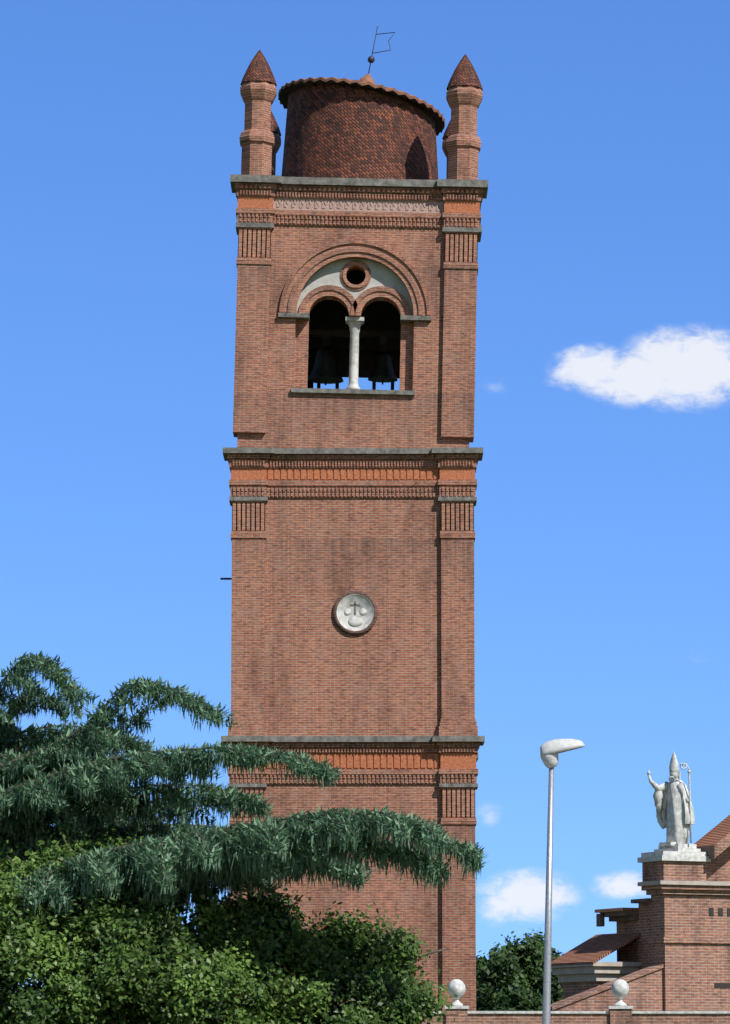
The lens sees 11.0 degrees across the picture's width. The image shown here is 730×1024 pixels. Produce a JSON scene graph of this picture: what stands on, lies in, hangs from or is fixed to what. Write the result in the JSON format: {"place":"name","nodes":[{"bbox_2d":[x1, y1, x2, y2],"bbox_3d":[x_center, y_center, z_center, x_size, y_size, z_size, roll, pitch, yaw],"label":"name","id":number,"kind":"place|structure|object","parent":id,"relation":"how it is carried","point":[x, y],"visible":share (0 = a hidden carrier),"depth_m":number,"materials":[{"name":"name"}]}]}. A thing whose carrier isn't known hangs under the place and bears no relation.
{"place":"outdoors","nodes":[
{"label":"outdoors","id":0,"kind":"place"},
{"bbox_2d":[0,0,729,1010],"label":"sky","id":1,"kind":"structure","parent":0,"point":[602,411],"materials":[{"name":"blue"}]},
{"bbox_2d":[22,979,729,1023],"bbox_3d":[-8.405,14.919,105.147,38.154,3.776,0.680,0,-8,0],"label":"boundary wall","id":2,"kind":"structure","parent":0,"point":[620,1011],"depth_m":105.06,"materials":[{"name":"brick"}]},
{"label":"ground","id":3,"kind":"structure","parent":0,"visible":0},
{"bbox_2d":[0,821,457,1023],"bbox_3d":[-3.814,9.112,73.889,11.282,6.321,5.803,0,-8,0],"label":"broadleaf tree wood","id":4,"kind":"object","parent":3,"relation":"on","point":[138,960],"visible":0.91,"depth_m":72.83,"materials":[{"name":"green plant"}]},
{"bbox_2d":[0,650,487,922],"bbox_3d":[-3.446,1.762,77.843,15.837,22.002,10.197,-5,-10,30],"label":"conifer tree","id":5,"kind":"object","parent":3,"relation":"on","point":[56,785],"visible":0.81,"depth_m":74.92,"materials":[{"name":"green plant"}]},
{"bbox_2d":[220,26,487,1010],"bbox_3d":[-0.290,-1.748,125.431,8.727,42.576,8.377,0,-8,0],"label":"bell tower","id":6,"kind":"structure","parent":3,"relation":"on","point":[358,230],"depth_m":121.44,"materials":[{"name":"brick"}]},
{"bbox_2d":[476,929,563,1010],"bbox_3d":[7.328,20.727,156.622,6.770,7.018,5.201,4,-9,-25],"label":"tree","id":7,"kind":"object","parent":3,"relation":"on","point":[503,983],"visible":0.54,"depth_m":155.79,"materials":[{"name":"green plant"}]},
{"bbox_2d":[540,739,584,1023],"bbox_3d":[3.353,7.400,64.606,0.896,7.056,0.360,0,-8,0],"label":"street lamp","id":8,"kind":"object","parent":3,"relation":"on","point":[550,750],"visible":1,"depth_m":64.79,"materials":[{"name":"white metal"}]},
{"bbox_2d":[551,932,640,998],"bbox_3d":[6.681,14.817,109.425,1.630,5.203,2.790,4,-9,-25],"label":"chapel","id":9,"kind":"structure","parent":3,"relation":"on","point":[580,968],"depth_m":109.14,"materials":[{"name":"brick"}]},
{"bbox_2d":[551,815,729,1010],"bbox_3d":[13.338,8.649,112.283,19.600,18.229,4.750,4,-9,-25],"label":"church facade","id":10,"kind":"structure","parent":3,"relation":"on","point":[679,947],"depth_m":107.82,"materials":[{"name":"brick"}]},
{"bbox_2d":[647,752,700,851],"bbox_3d":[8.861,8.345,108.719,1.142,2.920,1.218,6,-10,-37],"label":"bishop statue","id":11,"kind":"object","parent":10,"relation":"on","point":[675,816],"visible":1,"depth_m":108.51,"materials":[{"name":"stone"}]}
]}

